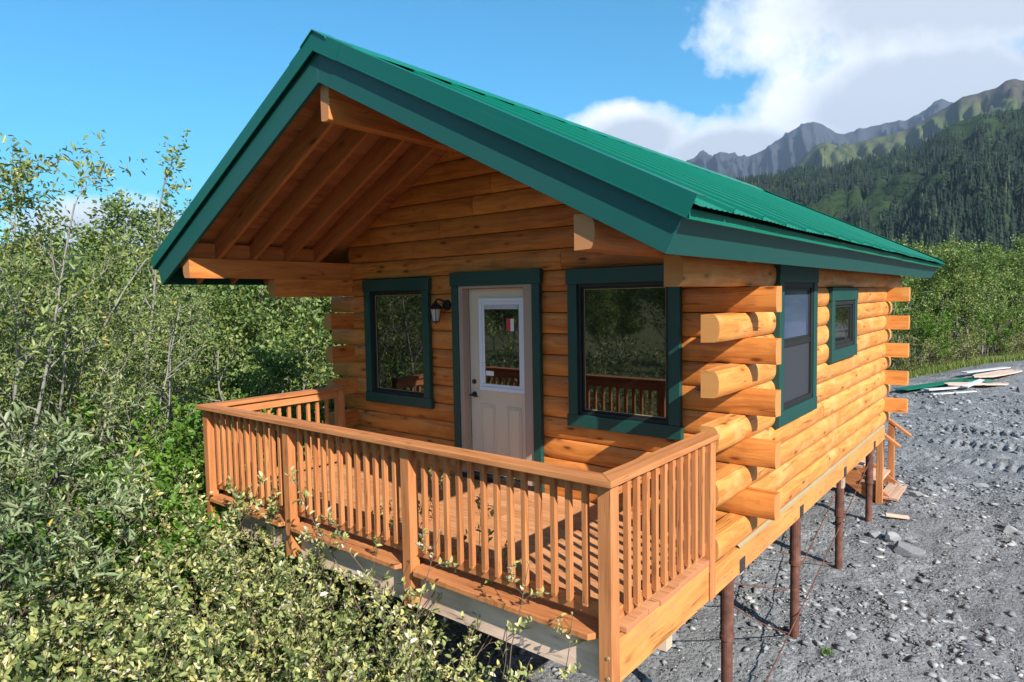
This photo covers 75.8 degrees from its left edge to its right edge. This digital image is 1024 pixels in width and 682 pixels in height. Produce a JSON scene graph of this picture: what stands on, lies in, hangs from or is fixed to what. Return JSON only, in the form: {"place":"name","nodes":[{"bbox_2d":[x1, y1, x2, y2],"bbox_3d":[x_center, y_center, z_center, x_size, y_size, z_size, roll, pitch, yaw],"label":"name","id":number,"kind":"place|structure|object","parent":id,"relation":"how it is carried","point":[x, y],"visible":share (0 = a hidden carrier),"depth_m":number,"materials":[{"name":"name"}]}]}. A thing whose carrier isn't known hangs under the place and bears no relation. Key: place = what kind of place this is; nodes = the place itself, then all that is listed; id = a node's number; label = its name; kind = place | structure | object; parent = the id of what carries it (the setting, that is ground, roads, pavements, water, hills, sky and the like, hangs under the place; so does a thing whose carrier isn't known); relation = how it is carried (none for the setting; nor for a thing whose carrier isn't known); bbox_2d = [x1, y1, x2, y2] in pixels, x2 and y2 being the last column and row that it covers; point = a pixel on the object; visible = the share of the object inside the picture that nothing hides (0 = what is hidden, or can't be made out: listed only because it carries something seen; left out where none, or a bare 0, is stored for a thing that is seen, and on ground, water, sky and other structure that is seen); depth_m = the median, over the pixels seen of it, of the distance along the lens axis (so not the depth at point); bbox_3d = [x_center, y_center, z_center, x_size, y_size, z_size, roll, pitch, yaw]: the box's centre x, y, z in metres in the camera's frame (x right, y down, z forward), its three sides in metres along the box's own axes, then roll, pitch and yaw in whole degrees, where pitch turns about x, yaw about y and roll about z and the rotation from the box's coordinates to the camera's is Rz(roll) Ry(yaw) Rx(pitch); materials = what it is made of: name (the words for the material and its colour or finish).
{"place":"outdoors","nodes":[
{"label":"outdoors","id":0,"kind":"place"},
{"bbox_2d":[0,109,1023,309],"bbox_3d":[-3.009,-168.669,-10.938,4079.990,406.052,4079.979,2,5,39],"label":"forest hillside","id":1,"kind":"structure","parent":0,"point":[836,203],"depth_m":904.03,"materials":[{"name":"plant"}]},
{"bbox_2d":[0,241,159,305],"bbox_3d":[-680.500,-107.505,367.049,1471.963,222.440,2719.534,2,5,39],"label":"spruce forest","id":2,"kind":"object","parent":1,"relation":"on","point":[70,270],"visible":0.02,"depth_m":924.91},
{"bbox_2d":[736,105,1023,272],"bbox_3d":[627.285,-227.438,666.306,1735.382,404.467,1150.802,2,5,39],"label":"spruce forest","id":3,"kind":"object","parent":1,"relation":"on","point":[946,215],"visible":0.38,"depth_m":747.26,"materials":[{"name":"plant"}]},
{"bbox_2d":[0,0,1023,248],"label":"sky","id":4,"kind":"structure","parent":0,"point":[679,79],"materials":[{"name":"blue"}]},
{"bbox_2d":[2,310,1023,681],"bbox_3d":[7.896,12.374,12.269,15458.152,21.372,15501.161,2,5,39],"label":"ground","id":5,"kind":"structure","parent":0,"point":[982,596],"depth_m":7.85,"materials":[{"name":"gravel"}]},
{"bbox_2d":[0,638,89,681],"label":"leafy shrub","id":6,"kind":"object","parent":5,"relation":"on","point":[7,662],"visible":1,"depth_m":3.22,"materials":[{"name":"green plant"}]},
{"bbox_2d":[0,541,135,681],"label":"leafy shrub","id":7,"kind":"object","parent":5,"relation":"on","point":[23,602],"visible":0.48,"depth_m":4.32,"materials":[{"name":"green plant"}]},
{"bbox_2d":[0,203,139,573],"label":"willow","id":8,"kind":"object","parent":5,"relation":"on","point":[17,360],"visible":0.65,"depth_m":7.47,"materials":[{"name":"green plant"}]},
{"bbox_2d":[0,239,142,492],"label":"alder","id":9,"kind":"object","parent":5,"relation":"on","point":[42,356],"visible":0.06,"depth_m":13.25,"materials":[{"name":"green plant"}]},
{"bbox_2d":[0,399,153,678],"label":"willow","id":10,"kind":"object","parent":5,"relation":"on","point":[25,582],"visible":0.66,"depth_m":4.36,"materials":[{"name":"green plant"}]},
{"bbox_2d":[0,371,160,648],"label":"willow","id":11,"kind":"object","parent":5,"relation":"on","point":[93,483],"visible":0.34,"depth_m":6.04,"materials":[{"name":"green plant"}]},
{"bbox_2d":[0,403,163,673],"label":"willow","id":12,"kind":"object","parent":5,"relation":"on","point":[118,483],"visible":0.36,"depth_m":5.36,"materials":[{"name":"green plant"}]},
{"bbox_2d":[0,129,166,595],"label":"willow","id":13,"kind":"object","parent":5,"relation":"on","point":[19,172],"visible":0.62,"depth_m":7.80,"materials":[{"name":"green plant"}]},
{"bbox_2d":[0,492,168,681],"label":"green bush","id":14,"kind":"object","parent":5,"relation":"on","point":[114,522],"visible":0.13,"depth_m":6.09,"materials":[{"name":"green plant"}]},
{"bbox_2d":[1,189,168,422],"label":"alder","id":15,"kind":"object","parent":5,"relation":"on","point":[117,208],"visible":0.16,"depth_m":18.77,"materials":[{"name":"green plant"}]},
{"bbox_2d":[0,592,197,681],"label":"leafy shrub","id":16,"kind":"object","parent":5,"relation":"on","point":[147,652],"visible":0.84,"depth_m":3.69,"materials":[{"name":"green plant"}]},
{"bbox_2d":[16,212,185,448],"bbox_3d":[-10.350,-0.073,16.411,4.648,5.958,4.470,-1,4,-1],"label":"alder","id":17,"kind":"object","parent":5,"relation":"on","point":[132,272],"visible":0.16,"depth_m":15.65,"materials":[{"name":"green plant"}]},
{"bbox_2d":[0,416,225,599],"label":"green bush","id":18,"kind":"object","parent":5,"relation":"on","point":[156,463],"visible":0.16,"depth_m":6.88,"materials":[{"name":"green plant"}]},
{"bbox_2d":[12,620,221,681],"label":"leafy shrub","id":19,"kind":"object","parent":5,"relation":"on","point":[97,651],"visible":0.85,"depth_m":3.76,"materials":[{"name":"green plant"}]},
{"bbox_2d":[0,272,241,556],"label":"willow","id":20,"kind":"object","parent":5,"relation":"on","point":[121,389],"visible":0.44,"depth_m":9.05,"materials":[{"name":"green plant"}]},
{"bbox_2d":[26,277,215,498],"bbox_3d":[-6.399,1.057,10.654,2.972,4.315,2.794,-1,4,-4],"label":"willow","id":21,"kind":"object","parent":5,"relation":"on","point":[163,334],"visible":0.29,"depth_m":10.83,"materials":[{"name":"green plant"}]},
{"bbox_2d":[0,505,241,681],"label":"leafy shrub","id":22,"kind":"object","parent":5,"relation":"on","point":[55,621],"visible":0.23,"depth_m":4.83,"materials":[{"name":"green plant"}]},
{"bbox_2d":[3,478,260,634],"bbox_3d":[-3.180,2.414,6.045,1.621,2.081,2.187,1,4,25],"label":"green bush","id":23,"kind":"object","parent":5,"relation":"on","point":[174,534],"visible":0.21,"depth_m":5.63,"materials":[{"name":"green plant"}]},
{"bbox_2d":[0,538,269,681],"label":"leafy shrub","id":24,"kind":"object","parent":5,"relation":"on","point":[180,616],"visible":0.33,"depth_m":4.42,"materials":[{"name":"green plant"}]},
{"bbox_2d":[44,393,245,558],"bbox_3d":[-4.499,1.964,8.185,2.343,2.747,2.137,2,5,37],"label":"green bush","id":25,"kind":"object","parent":5,"relation":"on","point":[190,424],"visible":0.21,"depth_m":8.36,"materials":[{"name":"green plant"}]},
{"bbox_2d":[52,558,288,681],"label":"leafy shrub","id":26,"kind":"object","parent":5,"relation":"on","point":[142,595],"visible":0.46,"depth_m":4.30,"materials":[{"name":"green plant"}]},
{"bbox_2d":[119,129,221,488],"bbox_3d":[-6.618,-0.411,12.838,1.707,7.028,1.792,-1,4,5],"label":"slender alder","id":27,"kind":"object","parent":5,"relation":"on","point":[155,276],"visible":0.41,"depth_m":12.47,"materials":[{"name":"green plant"}]},
{"bbox_2d":[2,408,348,659],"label":"undergrowth","id":28,"kind":"object","parent":5,"relation":"on","point":[166,496],"depth_m":13.11,"materials":[{"name":"green plant"}]},
{"bbox_2d":[60,515,293,681],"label":"leafy shrub","id":29,"kind":"object","parent":5,"relation":"on","point":[92,583],"visible":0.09,"depth_m":5.22,"materials":[{"name":"green plant"}]},
{"bbox_2d":[89,280,277,491],"bbox_3d":[-6.511,0.922,12.725,3.954,4.345,2.951,0,4,22],"label":"alder","id":30,"kind":"object","parent":5,"relation":"on","point":[221,352],"visible":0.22,"depth_m":12.55,"materials":[{"name":"green plant"}]},
{"bbox_2d":[119,199,257,401],"bbox_3d":[-11.171,-1.204,23.450,4.560,7.238,4.553,-2,4,-16],"label":"alder","id":31,"kind":"object","parent":5,"relation":"on","point":[172,217],"visible":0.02,"depth_m":22.17,"materials":[{"name":"green plant"}]},
{"bbox_2d":[83,468,298,647],"bbox_3d":[-2.929,2.325,6.108,1.822,2.243,2.169,-3,4,-31],"label":"leafy shrub","id":32,"kind":"object","parent":5,"relation":"on","point":[239,501],"visible":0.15,"depth_m":5.99,"materials":[{"name":"green plant"}]},
{"bbox_2d":[99,427,283,615],"bbox_3d":[-3.529,2.201,7.190,1.841,2.366,2.018,1,4,32],"label":"green bush","id":33,"kind":"object","parent":5,"relation":"on","point":[176,501],"visible":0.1,"depth_m":6.77,"materials":[{"name":"green plant"}]},
{"bbox_2d":[100,540,320,681],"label":"leafy shrub","id":34,"kind":"object","parent":5,"relation":"on","point":[231,584],"visible":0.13,"depth_m":5.12,"materials":[{"name":"green plant"}]},
{"bbox_2d":[138,285,306,441],"bbox_3d":[-6.366,0.133,14.998,3.572,5.679,3.578,-2,4,-17],"label":"alder","id":35,"kind":"object","parent":5,"relation":"on","point":[241,287],"visible":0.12,"depth_m":14.59,"materials":[{"name":"green plant"}]},
{"bbox_2d":[130,464,328,627],"bbox_3d":[-2.521,2.202,6.037,1.703,2.432,1.224,-1,4,1],"label":"sprig","id":36,"kind":"object","parent":5,"relation":"on","point":[250,497],"visible":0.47,"depth_m":5.74,"materials":[{"name":"green plant"}]},
{"bbox_2d":[168,285,308,396],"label":"alder","id":37,"kind":"object","parent":5,"relation":"on","point":[266,307],"visible":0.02,"depth_m":16.38,"materials":[{"name":"green plant"}]},
{"bbox_2d":[103,492,382,675],"bbox_3d":[-2.329,2.432,5.658,1.918,2.064,2.109,2,5,38],"label":"leafy shrub","id":38,"kind":"object","parent":5,"relation":"on","point":[222,561],"visible":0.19,"depth_m":5.38,"materials":[{"name":"green plant"}]},
{"bbox_2d":[155,289,349,476],"bbox_3d":[-4.592,1.028,12.174,3.044,4.057,3.165,-1,4,2],"label":"alder","id":39,"kind":"object","parent":5,"relation":"on","point":[318,347],"visible":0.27,"depth_m":11.89,"materials":[{"name":"green plant"}]},
{"bbox_2d":[170,385,335,571],"bbox_3d":[-3.369,1.959,8.760,2.054,2.641,2.253,1,4,30],"label":"green bush","id":40,"kind":"object","parent":5,"relation":"on","point":[294,415],"visible":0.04,"depth_m":8.77,"materials":[{"name":"green plant"}]},
{"bbox_2d":[190,323,318,470],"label":"alder","id":41,"kind":"object","parent":5,"relation":"on","point":[271,368],"visible":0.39,"depth_m":10.01,"materials":[{"name":"green plant"}]},
{"bbox_2d":[167,285,352,470],"bbox_3d":[-4.377,0.311,13.477,3.157,5.387,4.393,0,4,14],"label":"alder","id":42,"kind":"object","parent":5,"relation":"on","point":[255,327],"visible":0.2,"depth_m":12.33,"materials":[{"name":"green plant"}]},
{"bbox_2d":[173,548,354,681],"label":"leafy shrub","id":43,"kind":"object","parent":5,"relation":"on","point":[280,629],"visible":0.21,"depth_m":4.79,"materials":[{"name":"green plant"}]},
{"bbox_2d":[151,601,408,681],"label":"leafy shrub","id":44,"kind":"object","parent":5,"relation":"on","point":[343,656],"visible":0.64,"depth_m":4.24,"materials":[{"name":"green plant"}]},
{"bbox_2d":[228,285,354,406],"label":"alder","id":45,"kind":"object","parent":5,"relation":"on","point":[274,306],"visible":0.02,"depth_m":16.05,"materials":[{"name":"green plant"}]},
{"bbox_2d":[200,530,389,681],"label":"leafy shrub","id":46,"kind":"object","parent":5,"relation":"on","point":[233,603],"visible":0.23,"depth_m":5.15,"materials":[{"name":"green plant"}]},
{"bbox_2d":[279,639,329,681],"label":"leafy shrub","id":47,"kind":"object","parent":5,"relation":"on","point":[292,673],"visible":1,"depth_m":3.82,"materials":[{"name":"green plant"}]},
{"bbox_2d":[219,488,401,674],"bbox_3d":[-1.569,2.333,5.072,1.583,2.261,1.138,2,5,35],"label":"leafy shrub","id":48,"kind":"object","parent":5,"relation":"on","point":[313,580],"visible":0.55,"depth_m":4.87,"materials":[{"name":"green plant"}]},
{"bbox_2d":[198,466,465,681],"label":"leafy shrub","id":49,"kind":"object","parent":5,"relation":"on","point":[421,592],"visible":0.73,"depth_m":4.55,"materials":[{"name":"green plant"}]},
{"bbox_2d":[243,597,424,681],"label":"leafy shrub","id":50,"kind":"object","parent":5,"relation":"on","point":[268,660],"visible":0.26,"depth_m":4.73,"materials":[{"name":"green plant"}]},
{"bbox_2d":[312,296,357,385],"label":"alder","id":51,"kind":"object","parent":5,"relation":"on","point":[330,346],"visible":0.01,"depth_m":13.32,"materials":[{"name":"green plant"}]},
{"bbox_2d":[218,581,455,681],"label":"leafy shrub","id":52,"kind":"object","parent":5,"relation":"on","point":[248,635],"visible":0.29,"depth_m":4.74,"materials":[{"name":"green plant"}]},
{"bbox_2d":[271,631,448,681],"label":"leafy shrub","id":53,"kind":"object","parent":5,"relation":"on","point":[362,676],"visible":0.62,"depth_m":4.52,"materials":[{"name":"green plant"}]},
{"bbox_2d":[268,494,548,681],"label":"sprig","id":54,"kind":"object","parent":5,"relation":"on","point":[416,666],"visible":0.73,"depth_m":4.00,"materials":[{"name":"green plant"}]},
{"bbox_2d":[341,614,491,681],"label":"leafy shrub","id":55,"kind":"object","parent":5,"relation":"on","point":[375,640],"visible":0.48,"depth_m":4.51,"materials":[{"name":"green plant"}]},
{"bbox_2d":[341,540,585,681],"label":"sprig","id":56,"kind":"object","parent":5,"relation":"on","point":[563,675],"visible":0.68,"depth_m":4.05,"materials":[{"name":"green plant"}]},
{"bbox_2d":[150,29,943,681],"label":"log cabin","id":57,"kind":"object","parent":5,"relation":"on","point":[638,399],"visible":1,"depth_m":5.90,"materials":[{"name":"orange wood"}]},
{"bbox_2d":[362,277,434,408],"bbox_3d":[-1.318,0.008,7.828,1.160,1.488,0.194,2,5,39],"label":"window","id":58,"kind":"structure","parent":57,"relation":"in","point":[398,331],"depth_m":7.79,"materials":[{"name":"glass"}]},
{"bbox_2d":[449,268,544,492],"bbox_3d":[-0.119,0.382,6.902,1.218,2.222,0.224,2,5,39],"label":"door","id":59,"kind":"structure","parent":57,"relation":"in","point":[497,347],"depth_m":6.89,"materials":[{"name":"white paint"}]},
{"bbox_2d":[565,265,683,440],"bbox_3d":[1.022,0.078,5.930,1.160,1.483,0.194,2,5,39],"label":"window","id":60,"kind":"structure","parent":57,"relation":"in","point":[625,339],"depth_m":5.88,"materials":[{"name":"glass"}]},
{"bbox_2d":[771,265,818,427],"bbox_3d":[2.651,0.013,6.250,0.172,1.425,1.230,2,5,39],"label":"window","id":61,"kind":"structure","parent":57,"relation":"in","point":[797,323],"depth_m":6.21,"materials":[{"name":"glass"}]},
{"bbox_2d":[825,287,858,362],"bbox_3d":[3.785,-0.207,7.641,0.172,0.820,1.230,2,5,39],"label":"window","id":62,"kind":"structure","parent":57,"relation":"in","point":[842,305],"depth_m":7.55,"materials":[{"name":"green paint"}]},
{"bbox_2d":[820,646,834,656],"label":"grass tuft","id":63,"kind":"object","parent":5,"relation":"on","point":[826,652],"visible":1,"depth_m":6.41,"materials":[{"name":"green plant"}]},
{"bbox_2d":[869,530,884,538],"bbox_3d":[5.024,2.665,9.044,0.230,0.133,0.136,-3,4,-34],"label":"rock","id":64,"kind":"object","parent":5,"relation":"on","point":[875,534],"visible":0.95,"depth_m":9.01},
{"bbox_2d":[881,611,896,618],"bbox_3d":[4.027,2.935,7.014,0.128,0.097,0.142,-3,4,-24],"label":"rock","id":65,"kind":"object","parent":5,"relation":"on","point":[890,616],"visible":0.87,"depth_m":6.98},
{"bbox_2d":[884,531,900,541],"bbox_3d":[5.144,2.655,8.897,0.215,0.166,0.138,-2,4,-15],"label":"rock","id":66,"kind":"object","parent":5,"relation":"on","point":[890,536],"visible":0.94,"depth_m":8.85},
{"bbox_2d":[885,513,909,518],"bbox_3d":[5.592,2.543,9.555,0.300,0.035,0.075,3,8,19],"label":"wood offcut","id":67,"kind":"object","parent":5,"relation":"on","point":[897,516],"visible":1,"depth_m":9.54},
{"bbox_2d":[885,277,929,366],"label":"alder","id":68,"kind":"object","parent":5,"relation":"on","point":[895,333],"visible":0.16,"depth_m":24.88,"materials":[{"name":"green plant"}]},
{"bbox_2d":[890,232,927,342],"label":"alder","id":69,"kind":"object","parent":5,"relation":"on","point":[915,247],"visible":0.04,"depth_m":27.11,"materials":[{"name":"green plant"}]},
{"bbox_2d":[893,540,925,557],"bbox_3d":[5.160,2.715,8.537,0.365,0.178,0.229,1,4,33],"label":"rock","id":70,"kind":"object","parent":5,"relation":"on","point":[903,549],"visible":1,"depth_m":8.50,"materials":[{"name":"stone"}]},
{"bbox_2d":[889,278,930,333],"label":"alder","id":71,"kind":"object","parent":5,"relation":"on","point":[898,310],"visible":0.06,"depth_m":23.11,"materials":[{"name":"green plant"}]},
{"bbox_2d":[887,332,937,374],"bbox_3d":[13.969,0.462,23.137,1.645,1.610,1.496,-5,5,-44],"label":"brush","id":72,"kind":"object","parent":5,"relation":"on","point":[906,363],"visible":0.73,"depth_m":23.03,"materials":[{"name":"green plant"}]},
{"bbox_2d":[907,490,922,497],"bbox_3d":[6.325,2.399,10.315,0.230,0.109,0.132,7,7,27],"label":"rock","id":73,"kind":"object","parent":5,"relation":"on","point":[915,494],"visible":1,"depth_m":10.28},
{"bbox_2d":[889,260,971,365],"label":"alder","id":74,"kind":"object","parent":5,"relation":"on","point":[936,286],"visible":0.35,"depth_m":25.11,"materials":[{"name":"green plant"}]},
{"bbox_2d":[900,240,960,358],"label":"alder","id":75,"kind":"object","parent":5,"relation":"on","point":[936,256],"visible":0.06,"depth_m":27.62,"materials":[{"name":"green plant"}]},
{"bbox_2d":[901,307,962,367],"bbox_3d":[15.436,-0.075,24.171,1.889,2.428,2.071,-3,4,-24],"label":"brush","id":76,"kind":"object","parent":5,"relation":"on","point":[930,330],"visible":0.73,"depth_m":23.83,"materials":[{"name":"green plant"}]},
{"bbox_2d":[906,236,964,354],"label":"alder","id":77,"kind":"object","parent":5,"relation":"on","point":[941,252],"visible":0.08,"depth_m":29.25,"materials":[{"name":"green plant"}]},
{"bbox_2d":[893,377,986,389],"bbox_3d":[13.341,1.307,20.412,4.300,0.023,0.420,-4,4,-28],"label":"metal sheet","id":78,"kind":"object","parent":5,"relation":"on","point":[926,385],"visible":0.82,"depth_m":20.14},
{"bbox_2d":[945,382,984,385],"bbox_3d":[13.799,1.302,20.047,1.163,0.031,0.382,-1,8,-1],"label":"plywood scrap","id":79,"kind":"object","parent":78,"relation":"on","point":[957,383],"visible":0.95,"depth_m":20.01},
{"bbox_2d":[962,379,983,387],"bbox_3d":[14.025,1.280,19.982,1.700,0.031,0.160,-6,12,-40],"label":"plank","id":80,"kind":"object","parent":79,"relation":"on","point":[975,382],"visible":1,"depth_m":19.86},
{"bbox_2d":[923,386,964,390],"bbox_3d":[12.829,1.408,19.546,1.500,0.040,0.200,-1,4,-21],"label":"plank","id":81,"kind":"object","parent":5,"relation":"on","point":[944,388],"visible":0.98,"depth_m":19.43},
{"bbox_2d":[917,325,973,363],"bbox_3d":[16.537,0.183,25.056,1.622,1.745,1.784,-5,5,-45],"label":"brush","id":82,"kind":"object","parent":5,"relation":"on","point":[953,355],"visible":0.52,"depth_m":24.84,"materials":[{"name":"green plant"}]},
{"bbox_2d":[930,391,976,394],"bbox_3d":[12.851,1.505,19.148,1.600,0.030,0.120,-2,4,-15],"label":"plank","id":83,"kind":"object","parent":5,"relation":"on","point":[952,392],"visible":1,"depth_m":19.11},
{"bbox_2d":[917,242,1003,360],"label":"alder","id":84,"kind":"object","parent":5,"relation":"on","point":[954,269],"visible":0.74,"depth_m":25.90,"materials":[{"name":"green plant"}]},
{"bbox_2d":[940,319,989,360],"bbox_3d":[17.785,0.029,25.863,1.459,1.843,1.538,-3,4,-33],"label":"brush","id":85,"kind":"object","parent":5,"relation":"on","point":[969,348],"visible":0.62,"depth_m":25.60,"materials":[{"name":"green plant"}]},
{"bbox_2d":[918,250,1019,355],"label":"alder","id":86,"kind":"object","parent":5,"relation":"on","point":[983,276],"visible":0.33,"depth_m":26.78,"materials":[{"name":"green plant"}]},
{"bbox_2d":[937,232,1020,350],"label":"alder","id":87,"kind":"object","parent":5,"relation":"on","point":[983,250],"visible":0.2,"depth_m":31.32,"materials":[{"name":"green plant"}]},
{"bbox_2d":[970,426,987,431],"bbox_3d":[10.190,1.920,14.359,0.330,0.132,0.183,-1,4,0],"label":"rock","id":88,"kind":"object","parent":5,"relation":"on","point":[979,428],"visible":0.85,"depth_m":14.29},
{"bbox_2d":[939,247,1021,346],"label":"alder","id":89,"kind":"object","parent":5,"relation":"on","point":[1002,261],"visible":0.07,"depth_m":29.12,"materials":[{"name":"green plant"}]},
{"bbox_2d":[960,367,1010,372],"bbox_3d":[15.776,0.959,21.892,2.600,0.030,0.220,-3,4,-27],"label":"plank","id":90,"kind":"object","parent":5,"relation":"on","point":[988,369],"visible":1,"depth_m":21.84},
{"bbox_2d":[958,306,1023,356],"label":"brush","id":91,"kind":"object","parent":5,"relation":"on","point":[992,337],"visible":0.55,"depth_m":26.46,"materials":[{"name":"green plant"}]},
{"bbox_2d":[962,255,1023,348],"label":"alder","id":92,"kind":"object","parent":5,"relation":"on","point":[1008,299],"visible":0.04,"depth_m":31.90,"materials":[{"name":"green plant"}]},
{"bbox_2d":[963,260,1023,356],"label":"alder","id":93,"kind":"object","parent":5,"relation":"on","point":[998,326],"visible":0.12,"depth_m":27.85,"materials":[{"name":"green plant"}]},
{"bbox_2d":[966,260,1023,353],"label":"alder","id":94,"kind":"object","parent":5,"relation":"on","point":[1018,286],"visible":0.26,"depth_m":28.78,"materials":[{"name":"green plant"}]},
{"bbox_2d":[970,370,1021,377],"bbox_3d":[15.723,1.052,21.348,2.765,0.042,0.528,-3,7,-31],"label":"plywood scrap","id":95,"kind":"object","parent":5,"relation":"on","point":[993,373],"visible":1,"depth_m":21.19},
{"bbox_2d":[986,242,1023,345],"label":"alder","id":96,"kind":"object","parent":5,"relation":"on","point":[1017,262],"visible":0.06,"depth_m":32.35,"materials":[{"name":"green plant"}]},
{"bbox_2d":[991,330,1019,355],"bbox_3d":[20.571,0.169,27.532,1.025,1.295,1.081,1,4,25],"label":"brush","id":97,"kind":"object","parent":5,"relation":"on","point":[1007,352],"visible":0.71,"depth_m":27.41,"materials":[{"name":"green plant"}]},
{"bbox_2d":[1001,525,1017,533],"bbox_3d":[6.746,2.560,8.915,0.186,0.123,0.145,7,7,27],"label":"rock","id":98,"kind":"object","parent":5,"relation":"on","point":[1009,529],"visible":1,"depth_m":8.87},
{"bbox_2d":[996,319,1023,352],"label":"brush","id":99,"kind":"object","parent":5,"relation":"on","point":[1021,339],"visible":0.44,"depth_m":28.18,"materials":[{"name":"green plant"}]},
{"bbox_2d":[1002,234,1023,322],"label":"alder","id":100,"kind":"object","parent":5,"relation":"on","point":[1018,246],"visible":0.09,"depth_m":38.08,"materials":[{"name":"green plant"}]},
{"bbox_2d":[1009,269,1023,320],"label":"alder","id":101,"kind":"object","parent":5,"relation":"on","point":[1019,276],"visible":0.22,"depth_m":30.84,"materials":[{"name":"green plant"}]},
{"bbox_2d":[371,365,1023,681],"bbox_3d":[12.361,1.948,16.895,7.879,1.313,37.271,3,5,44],"label":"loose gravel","id":102,"kind":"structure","parent":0,"point":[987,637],"depth_m":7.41,"materials":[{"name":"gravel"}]},
{"bbox_2d":[686,99,952,179],"bbox_3d":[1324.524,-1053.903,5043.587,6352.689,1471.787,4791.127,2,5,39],"label":"distant mountain","id":103,"kind":"structure","parent":0,"point":[792,149],"depth_m":5143.57,"materials":[{"name":"stone"}]},
{"bbox_2d":[795,79,1023,168],"bbox_3d":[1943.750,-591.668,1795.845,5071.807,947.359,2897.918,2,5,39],"label":"mountain ridge","id":104,"kind":"structure","parent":0,"point":[1007,95],"depth_m":2609.73,"materials":[{"name":"stone"}]},
{"bbox_2d":[885,345,1023,377],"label":"grass","id":105,"kind":"structure","parent":0,"point":[923,370],"depth_m":24.84,"materials":[{"name":"plant"}]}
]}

